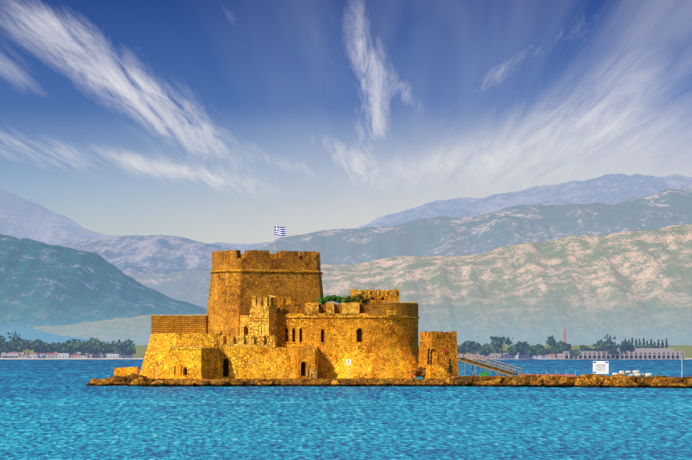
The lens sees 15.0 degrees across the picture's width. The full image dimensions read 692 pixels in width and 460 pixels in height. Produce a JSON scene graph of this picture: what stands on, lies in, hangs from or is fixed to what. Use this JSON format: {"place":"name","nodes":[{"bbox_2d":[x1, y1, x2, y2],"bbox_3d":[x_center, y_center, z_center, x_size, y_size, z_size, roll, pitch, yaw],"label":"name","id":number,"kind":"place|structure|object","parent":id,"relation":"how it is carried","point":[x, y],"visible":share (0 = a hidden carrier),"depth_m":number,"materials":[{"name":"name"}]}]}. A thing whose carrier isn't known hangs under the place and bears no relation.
{"place":"outdoors","nodes":[
{"label":"outdoors","id":0,"kind":"place"},
{"bbox_2d":[0,325,109,344],"bbox_3d":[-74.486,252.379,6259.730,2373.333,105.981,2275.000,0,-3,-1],"label":"foothills","id":1,"kind":"structure","parent":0,"point":[31,334],"depth_m":6603.80,"materials":[{"name":"blue"}]},
{"bbox_2d":[0,234,206,327],"bbox_3d":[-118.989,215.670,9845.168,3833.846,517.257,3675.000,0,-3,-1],"label":"mountain","id":2,"kind":"structure","parent":0,"point":[43,284],"depth_m":9954.74,"materials":[{"name":"stone"}]},
{"bbox_2d":[56,235,243,270],"bbox_3d":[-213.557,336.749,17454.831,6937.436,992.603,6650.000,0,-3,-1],"label":"mountain","id":3,"kind":"structure","parent":0,"point":[118,252],"depth_m":18438.78,"materials":[{"name":"grey stone"}]},
{"bbox_2d":[119,266,190,273],"bbox_3d":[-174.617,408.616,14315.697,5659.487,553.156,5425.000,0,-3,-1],"label":"mountain","id":4,"kind":"structure","parent":0,"point":[145,270],"depth_m":15263.56,"materials":[{"name":"grey stone"}]},
{"bbox_2d":[242,254,276,258],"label":"tower hut","id":5,"kind":"object","parent":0,"point":[272,256],"visible":0.14,"depth_m":446.04,"materials":[{"name":"brown stone"}]},
{"bbox_2d":[0,338,628,357],"bbox_3d":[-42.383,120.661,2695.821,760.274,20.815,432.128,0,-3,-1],"label":"trees","id":6,"kind":"object","parent":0,"point":[463,355],"visible":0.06,"depth_m":2577.16,"materials":[{"name":"green plant"}]},
{"bbox_2d":[317,295,348,304],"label":"shrub","id":7,"kind":"object","parent":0,"point":[328,298],"visible":0.96,"depth_m":441.25,"materials":[{"name":"green plant"}]},
{"bbox_2d":[0,359,691,459],"bbox_3d":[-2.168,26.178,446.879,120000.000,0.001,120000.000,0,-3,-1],"label":"sea water","id":8,"kind":"structure","parent":0,"point":[54,409],"depth_m":206.10,"materials":[{"name":"blue liquid"}]},
{"bbox_2d":[150,378,444,382],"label":"quay platform","id":9,"kind":"structure","parent":8,"relation":"in","point":[392,380],"depth_m":419.43,"materials":[{"name":"brown stone"}]},
{"bbox_2d":[114,367,138,376],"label":"ruin wall","id":10,"kind":"structure","parent":9,"relation":"on","point":[124,371],"depth_m":431.54,"materials":[{"name":"stone"}]},
{"bbox_2d":[139,333,216,378],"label":"fortress wall","id":11,"kind":"structure","parent":9,"relation":"on","point":[155,363],"depth_m":427.07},
{"bbox_2d":[151,316,207,333],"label":"bastion parapet","id":12,"kind":"structure","parent":11,"relation":"on","point":[177,324],"depth_m":434.06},
{"bbox_2d":[168,350,220,378],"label":"casemate","id":13,"kind":"object","parent":9,"relation":"on","point":[199,364],"visible":0.75,"depth_m":422.01,"materials":[{"name":"stone"}]},
{"bbox_2d":[170,348,218,349],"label":"stone ledge","id":14,"kind":"object","parent":13,"relation":"attached to","point":[194,348],"visible":0.84,"depth_m":422.31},
{"bbox_2d":[153,249,312,347],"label":"battlements","id":15,"kind":"object","parent":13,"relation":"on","point":[192,315],"depth_m":433.62,"materials":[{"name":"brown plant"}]},
{"bbox_2d":[240,315,276,346],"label":"wall","id":16,"kind":"structure","parent":9,"relation":"on","point":[266,328],"depth_m":433.54,"materials":[{"name":"stone"}]},
{"bbox_2d":[250,306,276,317],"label":"narrow tower","id":17,"kind":"structure","parent":16,"relation":"on","point":[263,311],"depth_m":433.03,"materials":[{"name":"stone"}]},
{"bbox_2d":[252,295,275,305],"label":"turret battlements","id":18,"kind":"object","parent":17,"relation":"on","point":[268,300],"visible":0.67,"depth_m":433.12,"materials":[{"name":"beige stone"}]},
{"bbox_2d":[207,272,323,335],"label":"tower","id":19,"kind":"structure","parent":9,"relation":"on","point":[231,294],"depth_m":440.30,"materials":[{"name":"stone"}]},
{"bbox_2d":[209,269,322,274],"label":"stone molding","id":20,"kind":"structure","parent":19,"relation":"attached to","point":[267,271],"depth_m":441.24,"materials":[{"name":"brown stone"}]},
{"bbox_2d":[212,250,320,271],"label":"tower parapet","id":21,"kind":"structure","parent":19,"relation":"on","point":[284,260],"depth_m":441.63,"materials":[{"name":"brown stone"}]},
{"bbox_2d":[275,226,285,235],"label":"flag","id":22,"kind":"object","parent":21,"relation":"on","point":[280,231],"visible":1,"depth_m":450.02,"materials":[{"name":"blue fabric"}]},
{"bbox_2d":[217,347,317,378],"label":"curtain wall","id":23,"kind":"structure","parent":9,"relation":"on","point":[259,362],"depth_m":428.43,"materials":[{"name":"yellow stone"}]},
{"bbox_2d":[217,334,274,346],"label":"curtain merlons","id":24,"kind":"object","parent":23,"relation":"on","point":[245,341],"visible":0.94,"depth_m":428.80,"materials":[{"name":"beige stone"}]},
{"bbox_2d":[292,345,315,378],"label":"gatehouse","id":25,"kind":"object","parent":23,"relation":"on","point":[306,353],"depth_m":427.36,"materials":[{"name":"stone"}]},
{"bbox_2d":[182,296,436,375],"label":"window surrounds","id":26,"kind":"object","parent":9,"relation":"on","point":[304,361],"visible":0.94,"depth_m":432.30,"materials":[{"name":"stone"}]},
{"bbox_2d":[277,318,417,372],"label":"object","id":27,"kind":"structure","parent":9,"relation":"on","point":[341,338],"depth_m":434.61,"materials":[{"name":"stone"}]},
{"bbox_2d":[277,306,281,313],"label":"back wall","id":28,"kind":"structure","parent":27,"relation":"on","point":[279,309],"depth_m":437.01,"materials":[{"name":"stone"}]},
{"bbox_2d":[278,296,290,305],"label":"merlons","id":29,"kind":"object","parent":28,"relation":"on","point":[285,301],"visible":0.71,"depth_m":437.35,"materials":[{"name":"stone"}]},
{"bbox_2d":[277,314,304,315],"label":"ledge","id":30,"kind":"object","parent":27,"relation":"on","point":[290,314],"visible":0.43,"depth_m":435.28,"materials":[{"name":"beige stone"}]},
{"bbox_2d":[282,304,368,313],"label":"merlons","id":31,"kind":"object","parent":27,"relation":"on","point":[293,309],"visible":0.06,"depth_m":436.18,"materials":[{"name":"stone"}]},
{"bbox_2d":[350,295,399,304],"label":"parapet wall","id":32,"kind":"structure","parent":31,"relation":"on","point":[390,298],"depth_m":444.03,"materials":[{"name":"stone"}]},
{"bbox_2d":[350,289,398,294],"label":"house merlons","id":33,"kind":"object","parent":32,"relation":"attached to","point":[374,292],"visible":0.75,"depth_m":444.15,"materials":[{"name":"brown stone"}]},
{"bbox_2d":[305,303,368,315],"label":"battlement","id":34,"kind":"object","parent":27,"relation":"on","point":[348,309],"visible":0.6,"depth_m":434.68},
{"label":"residential terrace","id":35,"kind":"structure","parent":27,"relation":"on","visible":0},
{"bbox_2d":[277,316,419,318],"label":"stone molding","id":36,"kind":"structure","parent":35,"relation":"on","point":[413,317],"depth_m":434.65,"materials":[{"name":"beige stone"}]},
{"bbox_2d":[387,310,395,314],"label":"wall opening","id":37,"kind":"object","parent":36,"relation":"on","point":[391,312],"visible":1,"depth_m":434.24,"materials":[{"name":"stone"}]},
{"bbox_2d":[369,303,417,315],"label":"parapet wall","id":38,"kind":"structure","parent":36,"relation":"on","point":[401,309],"depth_m":435.35,"materials":[{"name":"stone"}]},
{"bbox_2d":[318,347,418,377],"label":"bastion wall","id":39,"kind":"structure","parent":9,"relation":"on","point":[384,362],"depth_m":433.35,"materials":[{"name":"stone"}]},
{"bbox_2d":[423,365,448,377],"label":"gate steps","id":40,"kind":"structure","parent":9,"relation":"on","point":[435,371],"depth_m":430.33,"materials":[{"name":"yellow stone"}]},
{"bbox_2d":[418,338,458,375],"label":"gate tower","id":41,"kind":"structure","parent":9,"relation":"on","point":[427,356],"depth_m":433.65,"materials":[{"name":"stone"}]},
{"bbox_2d":[420,331,456,337],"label":"gate tower merlons","id":42,"kind":"object","parent":41,"relation":"attached to","point":[434,334],"visible":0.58,"depth_m":433.79,"materials":[{"name":"beige stone"}]},
{"bbox_2d":[447,359,452,373],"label":"gate shrub","id":43,"kind":"object","parent":41,"relation":"on","point":[450,365],"depth_m":431.81,"materials":[{"name":"green plant"}]},
{"bbox_2d":[456,351,521,375],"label":"landing ramp","id":44,"kind":"structure","parent":9,"relation":"on","point":[486,366],"depth_m":430.13,"materials":[{"name":"brown wood"}]},
{"bbox_2d":[86,366,691,387],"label":"shore rocks","id":45,"kind":"object","parent":8,"relation":"in","point":[621,380],"visible":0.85,"depth_m":415.42,"materials":[{"name":"brown stone"}]},
{"bbox_2d":[451,376,680,387],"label":"jetty","id":46,"kind":"object","parent":8,"relation":"in","point":[640,378],"visible":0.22,"depth_m":402.70,"materials":[{"name":"brown stone"}]},
{"bbox_2d":[479,372,488,375],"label":"green crate","id":47,"kind":"object","parent":46,"relation":"on","point":[483,373],"visible":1,"depth_m":422.91,"materials":[{"name":"green"}]},
{"bbox_2d":[518,374,574,376],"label":"net fence","id":48,"kind":"object","parent":46,"relation":"on","point":[547,374],"visible":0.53,"depth_m":414.40,"materials":[{"name":"grey"}]},
{"bbox_2d":[593,361,608,373],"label":"sign board","id":49,"kind":"object","parent":46,"relation":"on","point":[601,370],"visible":0.86,"depth_m":414.57,"materials":[{"name":"white"}]},
{"bbox_2d":[595,364,605,366],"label":"sign text lines","id":50,"kind":"object","parent":49,"relation":"on","point":[600,365],"visible":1,"depth_m":414.59,"materials":[{"name":"grey paint"}]},
{"bbox_2d":[612,370,651,376],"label":"sand bags","id":51,"kind":"object","parent":46,"relation":"on","point":[637,373],"visible":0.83,"depth_m":406.89,"materials":[{"name":"white fabric"}]},
{"bbox_2d":[0,173,691,249],"bbox_3d":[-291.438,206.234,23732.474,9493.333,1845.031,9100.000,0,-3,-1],"label":"mountain","id":52,"kind":"structure","parent":0,"point":[20,217],"depth_m":25346.09,"materials":[{"name":"grey stone"}]},
{"bbox_2d":[0,358,691,358],"bbox_3d":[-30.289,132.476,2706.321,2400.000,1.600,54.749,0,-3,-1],"label":"shoreline","id":53,"kind":"structure","parent":0,"point":[100,358],"depth_m":2712.43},
{"bbox_2d":[563,329,565,342],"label":"factory chimney","id":54,"kind":"object","parent":53,"relation":"on","point":[564,336],"visible":0.39,"depth_m":2707.77,"materials":[{"name":"brick"}]},
{"bbox_2d":[0,0,691,243],"label":"sky","id":55,"kind":"structure","parent":0,"point":[205,121],"materials":[{"name":"blue"}]},
{"bbox_2d":[19,345,691,357],"bbox_3d":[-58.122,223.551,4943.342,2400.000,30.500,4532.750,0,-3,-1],"label":"shore land","id":56,"kind":"structure","parent":0,"point":[142,349],"depth_m":5150.90,"materials":[{"name":"green plant"}]},
{"bbox_2d":[3,352,549,358],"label":"white shore houses","id":57,"kind":"structure","parent":56,"relation":"on","point":[65,355],"depth_m":2746.07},
{"bbox_2d":[0,331,662,356],"bbox_3d":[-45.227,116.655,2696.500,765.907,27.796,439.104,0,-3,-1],"label":"trees","id":58,"kind":"object","parent":56,"relation":"on","point":[90,346],"visible":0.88,"depth_m":2720.42,"materials":[{"name":"green plant"}]},
{"bbox_2d":[1,347,684,358],"bbox_3d":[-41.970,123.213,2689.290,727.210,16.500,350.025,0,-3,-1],"label":"waterfront buildings","id":59,"kind":"structure","parent":56,"relation":"on","point":[652,351],"depth_m":2519.00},
{"bbox_2d":[9,341,554,355],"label":"shore roofs","id":60,"kind":"structure","parent":59,"relation":"on","point":[47,353],"depth_m":2747.23,"materials":[{"name":"tile"}]},
{"bbox_2d":[3,353,683,358],"bbox_3d":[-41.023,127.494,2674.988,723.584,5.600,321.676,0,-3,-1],"label":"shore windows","id":61,"kind":"structure","parent":59,"relation":"attached to","point":[622,356],"depth_m":2518.33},
{"bbox_2d":[621,338,667,347],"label":"cypress trees","id":62,"kind":"object","parent":56,"relation":"on","point":[658,344],"visible":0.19,"depth_m":2776.69,"materials":[{"name":"green plant"}]},
{"bbox_2d":[342,294,369,302],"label":"bush","id":63,"kind":"object","parent":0,"point":[349,298],"visible":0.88,"depth_m":441.58,"materials":[{"name":"green plant"}]},
{"bbox_2d":[32,224,691,344],"bbox_3d":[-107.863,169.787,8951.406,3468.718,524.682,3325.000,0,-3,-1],"label":"mountain","id":64,"kind":"structure","parent":0,"point":[593,289],"depth_m":8892.36,"materials":[{"name":"grey stone"}]},
{"bbox_2d":[381,300,416,302],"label":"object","id":65,"kind":"structure","parent":0,"point":[401,302],"depth_m":436.64,"materials":[{"name":"brown stone"}]},
{"bbox_2d":[124,189,691,307],"bbox_3d":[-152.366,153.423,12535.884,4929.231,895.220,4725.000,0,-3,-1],"label":"mountain","id":66,"kind":"structure","parent":0,"point":[464,236],"depth_m":13104.52,"materials":[{"name":"grey stone"}]}
]}

